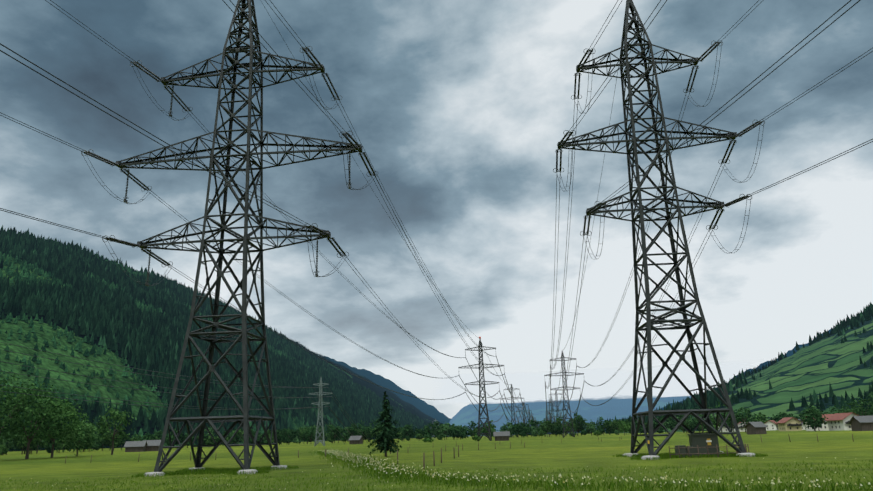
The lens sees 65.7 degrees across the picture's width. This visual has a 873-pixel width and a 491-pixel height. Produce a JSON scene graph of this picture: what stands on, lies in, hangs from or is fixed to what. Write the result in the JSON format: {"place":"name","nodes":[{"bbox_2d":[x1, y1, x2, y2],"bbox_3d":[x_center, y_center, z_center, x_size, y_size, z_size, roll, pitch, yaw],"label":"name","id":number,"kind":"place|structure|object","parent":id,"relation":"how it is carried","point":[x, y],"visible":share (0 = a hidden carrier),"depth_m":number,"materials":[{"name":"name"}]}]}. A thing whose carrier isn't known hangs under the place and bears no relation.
{"place":"outdoors","nodes":[
{"label":"outdoors","id":0,"kind":"place"},
{"bbox_2d":[0,365,105,458],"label":"edge trees","id":1,"kind":"object","parent":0,"point":[73,433],"depth_m":181.16,"materials":[{"name":"green plant"}]},
{"bbox_2d":[124,441,146,451],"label":"barn","id":2,"kind":"structure","parent":0,"point":[134,446],"depth_m":302.33,"materials":[{"name":"brown wood"}]},
{"bbox_2d":[143,440,160,450],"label":"barn","id":3,"kind":"structure","parent":0,"point":[152,445],"depth_m":309.30,"materials":[{"name":"grey wood"}]},
{"bbox_2d":[0,249,451,451],"bbox_3d":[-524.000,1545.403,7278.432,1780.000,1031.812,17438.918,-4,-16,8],"label":"mountain","id":4,"kind":"structure","parent":0,"point":[141,395],"depth_m":1409.93,"materials":[{"name":"green plant"}]},
{"bbox_2d":[0,225,437,449],"bbox_3d":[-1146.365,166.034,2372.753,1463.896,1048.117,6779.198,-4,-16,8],"label":"conifer stand","id":5,"kind":"object","parent":4,"relation":"on","point":[146,338],"visible":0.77,"depth_m":2183.20,"materials":[{"name":"green plant"}]},
{"bbox_2d":[94,253,399,396],"bbox_3d":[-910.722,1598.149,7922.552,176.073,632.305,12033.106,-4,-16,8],"label":"ridge trees","id":6,"kind":"object","parent":4,"relation":"on","point":[297,342],"visible":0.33,"depth_m":6830.27,"materials":[{"name":"green plant"}]},
{"bbox_2d":[316,354,450,423],"bbox_3d":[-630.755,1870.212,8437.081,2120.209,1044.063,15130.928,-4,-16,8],"label":"mountain","id":7,"kind":"structure","parent":0,"point":[424,407],"depth_m":10758.49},
{"bbox_2d":[0,430,872,490],"bbox_3d":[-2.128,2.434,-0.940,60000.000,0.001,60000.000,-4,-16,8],"label":"ground","id":8,"kind":"structure","parent":0,"point":[593,452],"depth_m":67.27,"materials":[{"name":"green plant"}]},
{"bbox_2d":[116,0,361,471],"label":"pylon","id":9,"kind":"object","parent":8,"relation":"on","point":[244,419],"visible":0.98,"depth_m":68.15,"materials":[{"name":"metal"}]},
{"bbox_2d":[81,40,764,285],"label":"line fittings","id":10,"kind":"object","parent":9,"relation":"attached to","point":[349,187],"visible":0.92,"depth_m":71.72,"materials":[{"name":"grey"}]},
{"bbox_2d":[0,0,872,432],"bbox_3d":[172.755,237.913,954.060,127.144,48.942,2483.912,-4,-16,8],"label":"conductors","id":11,"kind":"object","parent":9,"relation":"attached to","point":[410,238],"visible":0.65,"depth_m":72.36,"materials":[{"name":"black"}]},
{"bbox_2d":[309,378,331,445],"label":"pylon","id":12,"kind":"object","parent":8,"relation":"on","point":[316,437],"visible":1,"depth_m":324.25,"materials":[{"name":"silver metal"}]},
{"bbox_2d":[348,436,363,443],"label":"barn","id":13,"kind":"structure","parent":8,"relation":"on","point":[355,439],"depth_m":380.07,"materials":[{"name":"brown wood"}]},
{"bbox_2d":[368,391,402,454],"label":"spruce foliage","id":14,"kind":"object","parent":8,"relation":"on","point":[384,441],"visible":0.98,"depth_m":98.55,"materials":[{"name":"green plant"}]},
{"bbox_2d":[14,449,871,490],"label":"flower heads","id":15,"kind":"object","parent":8,"relation":"on","point":[560,476],"visible":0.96,"depth_m":35.36,"materials":[{"name":"white plant"}]},
{"bbox_2d":[144,451,754,476],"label":"footings","id":16,"kind":"object","parent":8,"relation":"on","point":[627,454],"visible":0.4,"depth_m":61.72,"materials":[{"name":"grey concrete"}]},
{"bbox_2d":[65,433,853,468],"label":"fence posts","id":17,"kind":"object","parent":8,"relation":"on","point":[707,447],"visible":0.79,"depth_m":63.05,"materials":[{"name":"brown wood"}]},
{"bbox_2d":[458,339,503,440],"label":"pylon","id":18,"kind":"object","parent":8,"relation":"on","point":[485,401],"visible":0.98,"depth_m":337.73,"materials":[{"name":"metal"}]},
{"bbox_2d":[84,42,761,419],"bbox_3d":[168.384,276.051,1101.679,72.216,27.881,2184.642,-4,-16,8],"label":"insulators","id":19,"kind":"object","parent":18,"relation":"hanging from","point":[322,232],"visible":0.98,"depth_m":72.49,"materials":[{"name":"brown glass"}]},
{"bbox_2d":[503,384,523,437],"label":"pylon","id":20,"kind":"object","parent":8,"relation":"on","point":[511,407],"visible":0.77,"depth_m":658.11,"materials":[{"name":"metal"}]},
{"bbox_2d":[516,403,529,423],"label":"pylon","id":21,"kind":"object","parent":8,"relation":"on","point":[523,412],"visible":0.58,"depth_m":1002.15,"materials":[{"name":"metal"}]},
{"bbox_2d":[547,391,564,423],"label":"pylon","id":22,"kind":"object","parent":8,"relation":"on","point":[556,405],"visible":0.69,"depth_m":718.77,"materials":[{"name":"metal"}]},
{"bbox_2d":[544,351,583,437],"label":"pylon","id":23,"kind":"object","parent":8,"relation":"on","point":[562,372],"visible":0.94,"depth_m":398.99,"materials":[{"name":"metal"}]},
{"bbox_2d":[557,0,745,454],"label":"pylon","id":24,"kind":"object","parent":8,"relation":"on","point":[650,413],"visible":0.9,"depth_m":72.59,"materials":[{"name":"metal"}]},
{"bbox_2d":[674,433,719,456],"bbox_3d":[24.957,19.198,65.007,4.050,2.120,1.550,-4,-16,8],"label":"cabinet","id":25,"kind":"object","parent":8,"relation":"on","point":[695,440],"visible":0.75,"depth_m":64.38,"materials":[{"name":"grey metal"}]},
{"bbox_2d":[718,423,735,431],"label":"house","id":26,"kind":"structure","parent":8,"relation":"on","point":[724,429],"depth_m":529.88,"materials":[{"name":"white paint"}]},
{"bbox_2d":[605,302,872,433],"bbox_3d":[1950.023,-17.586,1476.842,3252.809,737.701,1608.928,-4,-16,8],"label":"conifer stand","id":27,"kind":"object","parent":8,"relation":"on","point":[713,398],"visible":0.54,"depth_m":1454.62,"materials":[{"name":"green plant"}]},
{"bbox_2d":[764,420,778,430],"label":"house","id":28,"kind":"structure","parent":8,"relation":"on","point":[770,424],"depth_m":534.73,"materials":[{"name":"white paint"}]},
{"bbox_2d":[805,414,832,430],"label":"house","id":29,"kind":"structure","parent":8,"relation":"on","point":[824,427],"depth_m":350.68,"materials":[{"name":"white paint"}]},
{"bbox_2d":[0,450,872,490],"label":"tall grass","id":30,"kind":"structure","parent":0,"point":[611,485],"depth_m":37.57,"materials":[{"name":"green plant"}]},
{"bbox_2d":[0,0,872,418],"label":"sky","id":31,"kind":"structure","parent":0,"point":[461,110],"materials":[{"name":"grey"}]},
{"bbox_2d":[131,450,767,476],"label":"tall grass","id":32,"kind":"structure","parent":0,"point":[227,471],"depth_m":61.81,"materials":[{"name":"green plant"}]},
{"bbox_2d":[493,431,509,440],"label":"barn","id":33,"kind":"structure","parent":0,"point":[502,436],"depth_m":313.36,"materials":[{"name":"brown wood"}]},
{"bbox_2d":[449,396,690,435],"bbox_3d":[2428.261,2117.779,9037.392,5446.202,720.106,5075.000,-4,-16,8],"label":"mountain","id":34,"kind":"structure","parent":0,"point":[617,407],"depth_m":7958.44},
{"bbox_2d":[433,361,751,405],"bbox_3d":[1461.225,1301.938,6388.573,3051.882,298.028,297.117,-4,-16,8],"label":"cloud","id":35,"kind":"structure","parent":0,"point":[530,386],"depth_m":6536.87,"materials":[{"name":"white"}]},
{"bbox_2d":[738,421,747,431],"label":"house","id":36,"kind":"structure","parent":0,"point":[741,428],"depth_m":489.54,"materials":[{"name":"white paint"}]},
{"bbox_2d":[619,314,872,432],"bbox_3d":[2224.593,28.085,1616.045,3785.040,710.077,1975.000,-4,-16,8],"label":"mountain","id":37,"kind":"structure","parent":0,"point":[821,365],"depth_m":1294.18,"materials":[{"name":"green plant"}]},
{"bbox_2d":[662,329,830,409],"bbox_3d":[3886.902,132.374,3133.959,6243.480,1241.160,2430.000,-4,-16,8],"label":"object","id":38,"kind":"structure","parent":0,"point":[789,353],"depth_m":3842.46,"materials":[{"name":"green plant"}]},
{"bbox_2d":[744,422,766,434],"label":"barn","id":39,"kind":"structure","parent":0,"point":[752,428],"depth_m":260.82,"materials":[{"name":"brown wood"}]},
{"bbox_2d":[665,318,850,407],"bbox_3d":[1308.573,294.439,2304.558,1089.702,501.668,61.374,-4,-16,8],"label":"ridge trees","id":40,"kind":"object","parent":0,"point":[770,364],"visible":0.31,"depth_m":2285.51,"materials":[{"name":"green plant"}]},
{"bbox_2d":[710,401,866,432],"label":"village trees","id":41,"kind":"object","parent":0,"point":[810,413],"depth_m":336.52,"materials":[{"name":"green plant"}]},
{"bbox_2d":[775,417,802,430],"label":"house","id":42,"kind":"structure","parent":0,"point":[789,424],"depth_m":399.73,"materials":[{"name":"beige paint"}]},
{"bbox_2d":[825,412,858,430],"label":"house","id":43,"kind":"structure","parent":0,"point":[837,421],"depth_m":330.27,"materials":[{"name":"white paint"}]},
{"bbox_2d":[848,415,872,430],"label":"village barn","id":44,"kind":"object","parent":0,"point":[861,423],"visible":1,"depth_m":268.21,"materials":[{"name":"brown wood"}]}
]}

